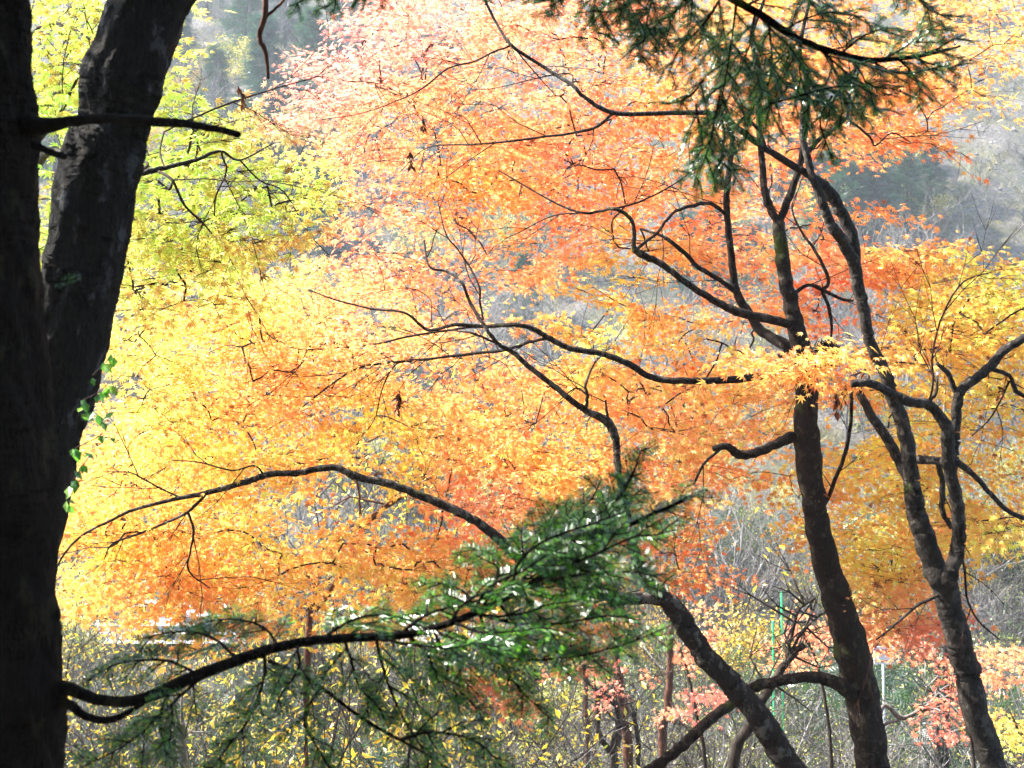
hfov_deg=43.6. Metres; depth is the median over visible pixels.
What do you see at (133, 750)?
green shrub
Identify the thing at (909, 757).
green shrub
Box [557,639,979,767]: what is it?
bare shrub
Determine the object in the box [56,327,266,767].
golden tree
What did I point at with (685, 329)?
bare tree
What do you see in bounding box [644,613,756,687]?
bare shrub
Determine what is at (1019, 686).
leafy shrub
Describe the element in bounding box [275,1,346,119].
conifer tree
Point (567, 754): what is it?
leafy shrub
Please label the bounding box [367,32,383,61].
yellow tree
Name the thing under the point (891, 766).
leafy shrub
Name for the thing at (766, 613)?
tree
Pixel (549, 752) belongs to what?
leafy shrub
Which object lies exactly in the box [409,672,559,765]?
bare shrub
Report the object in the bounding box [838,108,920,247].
conifer tree
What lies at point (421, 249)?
tree
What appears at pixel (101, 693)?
leafy shrub
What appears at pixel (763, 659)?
bare shrub
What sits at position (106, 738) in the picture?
bare shrub
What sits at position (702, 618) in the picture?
tree
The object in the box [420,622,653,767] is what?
bare shrub
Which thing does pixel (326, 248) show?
tree
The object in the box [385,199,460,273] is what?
tree
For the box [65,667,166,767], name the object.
leafy shrub
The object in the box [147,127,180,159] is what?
yellow tree
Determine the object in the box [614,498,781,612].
tree
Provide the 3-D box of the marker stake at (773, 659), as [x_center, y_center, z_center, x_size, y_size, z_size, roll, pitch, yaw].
[4.992,7.142,24.343,0.036,5.236,0.083,0,-4,0]
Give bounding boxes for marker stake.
[772,621,774,715]
[781,593,783,730]
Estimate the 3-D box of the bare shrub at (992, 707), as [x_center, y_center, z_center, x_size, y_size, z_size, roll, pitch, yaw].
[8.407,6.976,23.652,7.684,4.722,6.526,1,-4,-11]
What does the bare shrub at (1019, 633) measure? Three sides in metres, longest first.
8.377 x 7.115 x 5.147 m
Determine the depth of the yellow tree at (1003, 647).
32.25 m
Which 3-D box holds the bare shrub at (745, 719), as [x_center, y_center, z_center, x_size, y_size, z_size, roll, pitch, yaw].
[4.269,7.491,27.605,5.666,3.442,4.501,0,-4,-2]
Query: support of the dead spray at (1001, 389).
attached to the maple tree at (929, 542)
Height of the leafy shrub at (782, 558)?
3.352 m
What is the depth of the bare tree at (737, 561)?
33.58 m
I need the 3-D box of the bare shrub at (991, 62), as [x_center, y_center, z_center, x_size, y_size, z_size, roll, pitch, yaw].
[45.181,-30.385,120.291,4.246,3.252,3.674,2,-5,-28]
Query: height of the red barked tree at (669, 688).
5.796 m
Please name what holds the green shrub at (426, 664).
on the ground at (208, 32)
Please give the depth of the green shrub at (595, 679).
34.79 m
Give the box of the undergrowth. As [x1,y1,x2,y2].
[149,576,1023,767]
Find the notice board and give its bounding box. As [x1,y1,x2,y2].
[874,647,893,729]
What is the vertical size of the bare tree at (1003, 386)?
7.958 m
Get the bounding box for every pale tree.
[142,642,218,767]
[903,617,968,767]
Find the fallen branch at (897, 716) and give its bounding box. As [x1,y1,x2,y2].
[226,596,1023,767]
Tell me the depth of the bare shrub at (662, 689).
31.71 m
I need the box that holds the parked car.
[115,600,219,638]
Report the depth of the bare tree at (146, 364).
75.79 m
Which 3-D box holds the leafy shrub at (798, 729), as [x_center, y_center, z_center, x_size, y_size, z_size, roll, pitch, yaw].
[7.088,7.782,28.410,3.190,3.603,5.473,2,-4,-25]
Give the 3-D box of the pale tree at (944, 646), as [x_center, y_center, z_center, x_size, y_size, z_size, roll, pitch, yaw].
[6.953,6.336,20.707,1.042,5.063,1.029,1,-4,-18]
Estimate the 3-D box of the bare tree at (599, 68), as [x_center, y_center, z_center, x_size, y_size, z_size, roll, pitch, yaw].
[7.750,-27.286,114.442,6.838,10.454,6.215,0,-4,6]
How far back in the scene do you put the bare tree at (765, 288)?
82.06 m
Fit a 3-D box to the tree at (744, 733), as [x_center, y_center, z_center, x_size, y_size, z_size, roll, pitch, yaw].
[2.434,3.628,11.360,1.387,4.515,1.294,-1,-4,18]
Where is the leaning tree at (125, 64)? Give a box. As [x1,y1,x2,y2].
[41,0,195,575]
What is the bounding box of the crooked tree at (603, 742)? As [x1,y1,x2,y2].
[568,652,652,767]
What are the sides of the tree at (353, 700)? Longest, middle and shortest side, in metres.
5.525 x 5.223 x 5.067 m
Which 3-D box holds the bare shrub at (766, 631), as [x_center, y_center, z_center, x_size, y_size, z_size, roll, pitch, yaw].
[7.092,7.232,33.752,5.204,4.005,4.304,-1,-4,15]
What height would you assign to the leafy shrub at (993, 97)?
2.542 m
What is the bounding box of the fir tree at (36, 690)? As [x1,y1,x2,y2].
[0,0,723,767]
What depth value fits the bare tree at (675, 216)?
91.40 m
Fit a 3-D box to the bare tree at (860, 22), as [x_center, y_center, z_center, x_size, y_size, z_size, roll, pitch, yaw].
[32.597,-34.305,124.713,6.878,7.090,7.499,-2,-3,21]
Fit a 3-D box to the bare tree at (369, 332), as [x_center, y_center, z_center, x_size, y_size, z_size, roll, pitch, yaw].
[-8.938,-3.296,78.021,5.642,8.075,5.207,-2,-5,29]
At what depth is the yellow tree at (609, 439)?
68.55 m
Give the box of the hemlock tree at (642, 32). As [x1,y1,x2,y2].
[285,0,978,202]
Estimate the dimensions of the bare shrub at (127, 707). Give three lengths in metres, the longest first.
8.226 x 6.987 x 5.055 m
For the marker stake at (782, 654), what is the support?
on the ground at (208, 32)
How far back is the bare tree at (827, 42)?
115.75 m
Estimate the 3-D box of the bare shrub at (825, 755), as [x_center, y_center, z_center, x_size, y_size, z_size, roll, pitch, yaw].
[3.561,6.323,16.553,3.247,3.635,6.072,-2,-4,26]
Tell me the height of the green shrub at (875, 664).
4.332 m
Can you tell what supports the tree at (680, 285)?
on the ground at (208, 32)
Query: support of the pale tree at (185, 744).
on the ground at (208, 32)
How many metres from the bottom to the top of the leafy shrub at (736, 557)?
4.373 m
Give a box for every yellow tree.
[56,573,110,619]
[59,573,111,679]
[63,626,119,678]
[137,192,163,247]
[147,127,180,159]
[167,57,233,115]
[181,114,272,185]
[192,41,222,67]
[208,31,255,83]
[209,205,260,275]
[223,37,289,85]
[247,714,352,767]
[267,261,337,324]
[273,100,335,174]
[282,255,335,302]
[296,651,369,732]
[302,82,337,128]
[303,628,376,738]
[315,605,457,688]
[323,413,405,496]
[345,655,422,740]
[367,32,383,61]
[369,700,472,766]
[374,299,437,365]
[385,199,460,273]
[406,102,439,146]
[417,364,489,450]
[425,63,489,90]
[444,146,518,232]
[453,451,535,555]
[456,79,516,111]
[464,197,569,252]
[475,641,635,758]
[481,14,523,75]
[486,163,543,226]
[492,644,639,756]
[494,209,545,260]
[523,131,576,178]
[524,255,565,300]
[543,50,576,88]
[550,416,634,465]
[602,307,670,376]
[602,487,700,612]
[605,606,697,689]
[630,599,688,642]
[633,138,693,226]
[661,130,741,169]
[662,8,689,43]
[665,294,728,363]
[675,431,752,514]
[684,586,835,743]
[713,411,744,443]
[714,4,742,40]
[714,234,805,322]
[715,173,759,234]
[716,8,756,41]
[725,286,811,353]
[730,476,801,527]
[757,404,793,454]
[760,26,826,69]
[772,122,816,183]
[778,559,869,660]
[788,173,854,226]
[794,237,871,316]
[807,319,856,377]
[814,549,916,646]
[834,636,999,718]
[837,398,893,436]
[846,515,960,606]
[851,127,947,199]
[860,483,968,547]
[893,379,988,455]
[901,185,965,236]
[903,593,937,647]
[909,409,960,455]
[941,632,1023,681]
[961,436,1023,498]
[963,459,1023,523]
[979,286,1023,376]
[1004,429,1023,474]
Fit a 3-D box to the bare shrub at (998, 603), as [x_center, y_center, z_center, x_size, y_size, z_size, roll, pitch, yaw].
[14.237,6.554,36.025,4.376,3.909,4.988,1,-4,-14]
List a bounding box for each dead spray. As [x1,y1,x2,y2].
[237,86,247,111]
[390,391,403,417]
[406,150,415,172]
[417,116,426,132]
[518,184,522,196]
[830,392,840,420]
[839,382,848,410]
[996,376,1007,400]
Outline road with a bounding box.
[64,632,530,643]
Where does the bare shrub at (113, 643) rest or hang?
on the ground at (208, 32)
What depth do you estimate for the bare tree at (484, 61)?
118.46 m
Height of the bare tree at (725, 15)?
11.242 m
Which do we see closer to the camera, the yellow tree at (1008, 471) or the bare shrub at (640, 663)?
the bare shrub at (640, 663)
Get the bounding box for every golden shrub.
[191,696,460,767]
[227,718,580,767]
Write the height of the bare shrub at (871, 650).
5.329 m
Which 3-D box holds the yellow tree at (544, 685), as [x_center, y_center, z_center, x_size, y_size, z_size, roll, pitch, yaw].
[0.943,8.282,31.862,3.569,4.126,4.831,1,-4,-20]
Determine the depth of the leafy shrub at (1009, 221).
92.52 m
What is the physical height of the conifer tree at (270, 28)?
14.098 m
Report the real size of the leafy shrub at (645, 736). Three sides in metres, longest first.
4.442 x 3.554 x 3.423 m
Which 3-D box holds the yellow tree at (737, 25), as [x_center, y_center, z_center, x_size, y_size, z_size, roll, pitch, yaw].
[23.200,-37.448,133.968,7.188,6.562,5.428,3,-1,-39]
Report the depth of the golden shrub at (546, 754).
14.59 m
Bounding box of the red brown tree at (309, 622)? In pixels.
[268,395,526,767]
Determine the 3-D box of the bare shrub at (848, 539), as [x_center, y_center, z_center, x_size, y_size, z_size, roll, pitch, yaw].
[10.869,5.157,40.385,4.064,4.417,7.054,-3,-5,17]
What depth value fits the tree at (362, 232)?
92.78 m
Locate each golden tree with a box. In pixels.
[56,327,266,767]
[56,494,421,767]
[70,507,509,767]
[91,368,892,767]
[116,106,673,767]
[253,244,708,767]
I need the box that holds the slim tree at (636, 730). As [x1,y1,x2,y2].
[603,672,649,767]
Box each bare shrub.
[57,585,160,690]
[61,633,176,753]
[64,583,214,685]
[64,644,250,733]
[64,648,239,767]
[64,654,146,694]
[65,662,121,751]
[65,663,347,767]
[66,671,235,766]
[66,681,209,767]
[67,625,383,767]
[67,628,277,767]
[67,664,400,767]
[68,673,222,767]
[75,671,234,766]
[92,700,279,767]
[213,696,443,767]
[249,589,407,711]
[314,680,605,767]
[335,711,555,767]
[342,677,493,763]
[348,663,756,767]
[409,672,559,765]
[410,670,572,765]
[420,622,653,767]
[442,670,576,767]
[447,640,905,767]
[448,684,710,767]
[485,623,897,767]
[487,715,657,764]
[496,709,702,767]
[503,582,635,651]
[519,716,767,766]
[520,663,694,767]
[546,653,762,767]
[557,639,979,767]
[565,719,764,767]
[580,640,725,757]
[592,651,926,767]
[593,615,681,687]
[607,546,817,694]
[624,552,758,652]
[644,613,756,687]
[647,660,830,767]
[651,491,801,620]
[656,621,832,693]
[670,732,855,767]
[676,690,840,767]
[679,708,774,767]
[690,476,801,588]
[690,586,872,699]
[693,651,1023,767]
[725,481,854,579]
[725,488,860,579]
[727,697,853,763]
[728,549,847,629]
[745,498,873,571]
[749,683,1022,767]
[751,550,845,621]
[760,651,960,767]
[768,608,1023,699]
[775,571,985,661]
[792,640,1009,767]
[792,642,1023,764]
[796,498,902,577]
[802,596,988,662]
[809,717,1019,767]
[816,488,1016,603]
[822,638,1023,767]
[835,650,1023,767]
[844,662,1023,767]
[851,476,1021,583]
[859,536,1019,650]
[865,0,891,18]
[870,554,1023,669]
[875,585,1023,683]
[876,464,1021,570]
[878,663,1023,767]
[880,596,1023,712]
[890,661,1022,733]
[897,219,942,245]
[914,635,1023,745]
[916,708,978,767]
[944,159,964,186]
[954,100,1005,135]
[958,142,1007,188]
[961,559,1023,611]
[961,559,1023,662]
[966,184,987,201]
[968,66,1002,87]
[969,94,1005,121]
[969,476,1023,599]
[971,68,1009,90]
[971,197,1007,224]
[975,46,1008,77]
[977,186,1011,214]
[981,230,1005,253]
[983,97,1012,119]
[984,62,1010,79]
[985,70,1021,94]
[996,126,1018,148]
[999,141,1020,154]
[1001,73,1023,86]
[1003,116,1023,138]
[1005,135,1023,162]
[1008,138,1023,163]
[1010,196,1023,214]
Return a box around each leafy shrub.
[61,598,151,690]
[62,622,125,678]
[63,627,112,679]
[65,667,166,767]
[66,643,161,760]
[71,686,236,766]
[73,674,273,767]
[74,648,142,727]
[278,717,398,767]
[355,702,489,767]
[391,678,605,767]
[399,705,555,767]
[432,695,570,767]
[438,709,680,767]
[467,715,652,767]
[495,700,753,767]
[500,649,653,764]
[511,711,812,767]
[524,676,796,767]
[536,671,735,766]
[555,710,766,767]
[562,642,699,738]
[579,609,769,753]
[582,657,711,745]
[599,700,816,767]
[634,644,787,761]
[638,633,708,704]
[643,668,767,753]
[649,587,771,687]
[671,693,890,767]
[672,633,795,755]
[673,655,850,767]
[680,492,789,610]
[681,648,845,764]
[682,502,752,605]
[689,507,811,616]
[715,654,919,757]
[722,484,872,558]
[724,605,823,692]
[734,688,911,767]
[736,687,848,754]
[742,675,1006,767]
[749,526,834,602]
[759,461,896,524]
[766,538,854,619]
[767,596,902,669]
[788,706,1023,767]
[804,670,1023,767]
[808,687,1017,763]
[825,749,939,767]
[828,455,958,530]
[830,615,1023,763]
[838,705,1023,767]
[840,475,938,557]
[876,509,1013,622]
[889,642,1023,767]
[894,654,1023,759]
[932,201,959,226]
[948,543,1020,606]
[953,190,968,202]
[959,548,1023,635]
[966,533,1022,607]
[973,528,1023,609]
[976,621,1023,703]
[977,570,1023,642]
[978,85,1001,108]
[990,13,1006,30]
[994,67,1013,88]
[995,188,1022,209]
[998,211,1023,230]
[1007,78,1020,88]
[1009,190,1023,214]
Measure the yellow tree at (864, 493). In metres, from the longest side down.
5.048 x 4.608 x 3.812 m
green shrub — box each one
[66,726,207,767]
[67,657,284,767]
[67,732,251,767]
[70,655,248,754]
[137,687,342,765]
[149,673,513,767]
[153,670,503,767]
[192,638,281,688]
[199,644,343,737]
[208,635,285,685]
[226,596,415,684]
[240,609,427,733]
[261,721,470,767]
[318,630,502,691]
[340,636,643,762]
[449,627,607,687]
[475,632,682,761]
[554,650,729,759]
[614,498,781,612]
[636,604,829,683]
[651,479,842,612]
[666,616,927,765]
[678,603,1023,767]
[713,623,1023,767]
[742,615,1022,731]
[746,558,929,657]
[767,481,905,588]
[803,696,1018,767]
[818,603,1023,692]
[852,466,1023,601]
[876,644,1022,743]
[887,644,1023,758]
[942,613,1022,704]
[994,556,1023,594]
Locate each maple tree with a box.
[31,0,428,464]
[56,158,806,767]
[182,0,1023,767]
[265,0,1023,767]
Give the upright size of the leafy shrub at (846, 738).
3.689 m
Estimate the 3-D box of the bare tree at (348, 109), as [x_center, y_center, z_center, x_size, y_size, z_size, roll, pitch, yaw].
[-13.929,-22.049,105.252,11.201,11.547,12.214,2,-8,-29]
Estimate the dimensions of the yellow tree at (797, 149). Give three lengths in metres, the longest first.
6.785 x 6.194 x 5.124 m
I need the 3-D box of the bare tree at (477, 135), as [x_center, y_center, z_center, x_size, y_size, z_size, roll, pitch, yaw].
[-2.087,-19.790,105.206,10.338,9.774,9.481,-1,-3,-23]
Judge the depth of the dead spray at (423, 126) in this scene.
7.19 m
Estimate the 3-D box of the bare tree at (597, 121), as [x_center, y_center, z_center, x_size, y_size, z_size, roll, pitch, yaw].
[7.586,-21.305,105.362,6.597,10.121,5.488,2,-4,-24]
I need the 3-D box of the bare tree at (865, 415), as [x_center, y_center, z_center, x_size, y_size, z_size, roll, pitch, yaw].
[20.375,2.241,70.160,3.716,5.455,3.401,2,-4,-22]
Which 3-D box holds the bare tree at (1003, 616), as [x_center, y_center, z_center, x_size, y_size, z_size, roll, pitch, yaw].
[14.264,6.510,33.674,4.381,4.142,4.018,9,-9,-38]
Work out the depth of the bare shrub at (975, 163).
97.03 m
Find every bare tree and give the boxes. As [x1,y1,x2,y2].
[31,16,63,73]
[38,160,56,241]
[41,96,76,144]
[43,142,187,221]
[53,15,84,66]
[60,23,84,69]
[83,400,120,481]
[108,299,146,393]
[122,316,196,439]
[140,142,230,259]
[151,91,243,203]
[151,91,274,189]
[159,281,280,465]
[162,33,227,109]
[163,9,241,178]
[175,48,256,191]
[185,0,209,47]
[186,374,304,550]
[191,66,258,170]
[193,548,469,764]
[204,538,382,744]
[211,0,235,41]
[213,0,303,42]
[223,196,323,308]
[230,5,296,80]
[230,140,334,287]
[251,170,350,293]
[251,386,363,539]
[252,37,338,159]
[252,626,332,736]
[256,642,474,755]
[263,59,420,181]
[268,37,351,113]
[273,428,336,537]
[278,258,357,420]
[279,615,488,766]
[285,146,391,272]
[292,61,395,217]
[293,1,391,93]
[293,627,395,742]
[295,95,335,159]
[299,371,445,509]
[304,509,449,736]
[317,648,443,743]
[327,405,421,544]
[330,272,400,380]
[337,0,419,74]
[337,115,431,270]
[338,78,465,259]
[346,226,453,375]
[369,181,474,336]
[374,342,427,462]
[388,4,418,73]
[389,50,432,139]
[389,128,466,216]
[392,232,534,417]
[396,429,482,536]
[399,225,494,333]
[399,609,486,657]
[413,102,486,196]
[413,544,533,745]
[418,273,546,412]
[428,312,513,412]
[431,48,513,193]
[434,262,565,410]
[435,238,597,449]
[442,17,505,103]
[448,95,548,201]
[462,69,552,131]
[464,87,519,132]
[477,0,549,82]
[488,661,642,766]
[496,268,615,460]
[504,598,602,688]
[506,242,804,451]
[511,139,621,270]
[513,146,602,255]
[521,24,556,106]
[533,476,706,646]
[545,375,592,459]
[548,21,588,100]
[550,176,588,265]
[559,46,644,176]
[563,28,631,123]
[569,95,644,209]
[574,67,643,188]
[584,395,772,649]
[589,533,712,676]
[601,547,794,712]
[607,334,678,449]
[616,440,803,722]
[621,573,721,759]
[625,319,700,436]
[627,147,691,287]
[643,458,804,667]
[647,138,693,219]
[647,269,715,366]
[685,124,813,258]
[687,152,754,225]
[687,530,823,733]
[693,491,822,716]
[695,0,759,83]
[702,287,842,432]
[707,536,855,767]
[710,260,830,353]
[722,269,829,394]
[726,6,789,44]
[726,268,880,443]
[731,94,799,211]
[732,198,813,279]
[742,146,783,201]
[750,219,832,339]
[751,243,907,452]
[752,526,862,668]
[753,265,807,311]
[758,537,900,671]
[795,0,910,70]
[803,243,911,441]
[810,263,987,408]
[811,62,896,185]
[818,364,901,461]
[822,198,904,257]
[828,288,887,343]
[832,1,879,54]
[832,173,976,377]
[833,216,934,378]
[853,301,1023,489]
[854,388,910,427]
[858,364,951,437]
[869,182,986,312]
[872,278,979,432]
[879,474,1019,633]
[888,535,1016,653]
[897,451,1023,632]
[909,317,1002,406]
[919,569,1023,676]
[927,609,1022,710]
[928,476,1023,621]
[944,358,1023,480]
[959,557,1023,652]
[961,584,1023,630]
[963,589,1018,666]
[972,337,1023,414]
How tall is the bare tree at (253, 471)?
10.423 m
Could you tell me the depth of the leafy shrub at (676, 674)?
35.59 m
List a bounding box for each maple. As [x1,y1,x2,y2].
[537,601,739,767]
[746,530,918,767]
[867,614,1023,767]
[957,705,1023,766]
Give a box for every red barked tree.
[569,619,610,767]
[591,605,654,767]
[644,606,694,756]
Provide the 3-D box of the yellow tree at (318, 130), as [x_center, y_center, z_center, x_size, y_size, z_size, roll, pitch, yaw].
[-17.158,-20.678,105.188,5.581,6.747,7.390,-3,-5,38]
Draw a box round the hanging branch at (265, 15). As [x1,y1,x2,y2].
[257,0,284,78]
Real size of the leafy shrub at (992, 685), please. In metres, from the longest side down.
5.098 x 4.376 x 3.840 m
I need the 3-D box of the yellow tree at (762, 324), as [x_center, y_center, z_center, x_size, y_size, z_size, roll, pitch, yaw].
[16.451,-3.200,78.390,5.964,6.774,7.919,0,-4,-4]
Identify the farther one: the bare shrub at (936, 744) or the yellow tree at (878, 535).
the yellow tree at (878, 535)
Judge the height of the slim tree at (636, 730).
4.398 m
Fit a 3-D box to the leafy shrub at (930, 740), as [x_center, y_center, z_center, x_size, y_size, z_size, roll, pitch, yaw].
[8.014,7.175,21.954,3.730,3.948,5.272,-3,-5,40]
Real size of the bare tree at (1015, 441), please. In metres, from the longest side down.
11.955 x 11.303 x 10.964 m
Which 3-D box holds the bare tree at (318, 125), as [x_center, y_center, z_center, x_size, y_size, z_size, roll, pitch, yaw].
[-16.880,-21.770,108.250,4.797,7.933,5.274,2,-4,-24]
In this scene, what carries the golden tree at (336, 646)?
on the ground at (208, 32)
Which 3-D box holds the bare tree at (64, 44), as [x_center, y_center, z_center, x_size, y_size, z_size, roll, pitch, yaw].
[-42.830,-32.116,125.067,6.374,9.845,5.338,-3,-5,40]
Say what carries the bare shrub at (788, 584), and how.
on the ground at (208, 32)
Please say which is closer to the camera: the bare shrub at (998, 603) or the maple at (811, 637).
the maple at (811, 637)
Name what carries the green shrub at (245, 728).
on the ground at (208, 32)
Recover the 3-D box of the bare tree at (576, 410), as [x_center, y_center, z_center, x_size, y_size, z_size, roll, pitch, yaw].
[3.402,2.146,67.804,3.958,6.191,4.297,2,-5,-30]
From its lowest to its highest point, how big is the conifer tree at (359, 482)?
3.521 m
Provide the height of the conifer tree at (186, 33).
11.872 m
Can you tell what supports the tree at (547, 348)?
on the ground at (208, 32)
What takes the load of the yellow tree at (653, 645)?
on the ground at (208, 32)
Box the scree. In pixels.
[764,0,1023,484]
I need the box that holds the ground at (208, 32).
[30,0,1023,767]
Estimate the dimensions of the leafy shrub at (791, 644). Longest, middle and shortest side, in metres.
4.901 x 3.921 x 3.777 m
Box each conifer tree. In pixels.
[34,63,76,188]
[164,10,204,104]
[180,44,246,136]
[199,0,231,15]
[210,0,272,72]
[226,11,301,160]
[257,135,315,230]
[259,0,315,47]
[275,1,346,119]
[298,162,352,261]
[317,0,378,79]
[324,1,382,31]
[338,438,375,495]
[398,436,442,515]
[415,28,485,159]
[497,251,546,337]
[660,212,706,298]
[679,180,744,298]
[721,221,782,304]
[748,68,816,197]
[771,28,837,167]
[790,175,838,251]
[810,127,890,233]
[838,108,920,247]
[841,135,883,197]
[884,146,938,234]
[912,132,954,214]
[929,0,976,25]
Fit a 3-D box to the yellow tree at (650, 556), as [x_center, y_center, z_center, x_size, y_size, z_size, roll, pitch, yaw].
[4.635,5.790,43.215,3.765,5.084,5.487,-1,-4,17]
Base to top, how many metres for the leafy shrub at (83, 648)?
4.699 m
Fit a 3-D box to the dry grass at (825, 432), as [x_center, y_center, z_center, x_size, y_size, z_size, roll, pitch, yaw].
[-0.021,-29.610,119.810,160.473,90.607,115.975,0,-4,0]
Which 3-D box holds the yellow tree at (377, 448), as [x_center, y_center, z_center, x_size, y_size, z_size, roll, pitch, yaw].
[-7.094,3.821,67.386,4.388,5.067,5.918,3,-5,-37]
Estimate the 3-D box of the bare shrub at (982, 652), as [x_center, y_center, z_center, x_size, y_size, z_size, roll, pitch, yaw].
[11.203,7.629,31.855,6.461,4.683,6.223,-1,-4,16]
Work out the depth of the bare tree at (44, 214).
89.52 m
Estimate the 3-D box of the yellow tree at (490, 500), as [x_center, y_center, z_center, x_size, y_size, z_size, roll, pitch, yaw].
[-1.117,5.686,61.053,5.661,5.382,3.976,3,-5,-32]
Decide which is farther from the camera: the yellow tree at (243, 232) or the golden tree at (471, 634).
the yellow tree at (243, 232)
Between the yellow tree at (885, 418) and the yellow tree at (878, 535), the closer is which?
the yellow tree at (878, 535)
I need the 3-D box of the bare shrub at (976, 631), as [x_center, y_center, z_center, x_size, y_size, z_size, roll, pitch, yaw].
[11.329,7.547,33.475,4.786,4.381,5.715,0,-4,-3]
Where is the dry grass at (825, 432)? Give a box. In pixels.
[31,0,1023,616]
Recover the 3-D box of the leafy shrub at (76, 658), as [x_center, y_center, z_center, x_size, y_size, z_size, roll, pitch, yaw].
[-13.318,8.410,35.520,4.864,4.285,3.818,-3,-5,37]
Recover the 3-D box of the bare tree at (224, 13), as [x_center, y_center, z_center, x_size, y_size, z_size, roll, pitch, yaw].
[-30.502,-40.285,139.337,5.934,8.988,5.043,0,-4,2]
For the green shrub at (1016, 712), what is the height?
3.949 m
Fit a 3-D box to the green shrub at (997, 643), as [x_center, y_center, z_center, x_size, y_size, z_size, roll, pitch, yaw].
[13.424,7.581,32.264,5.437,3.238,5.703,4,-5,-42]
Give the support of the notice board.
on the ground at (208, 32)
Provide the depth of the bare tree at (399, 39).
127.92 m

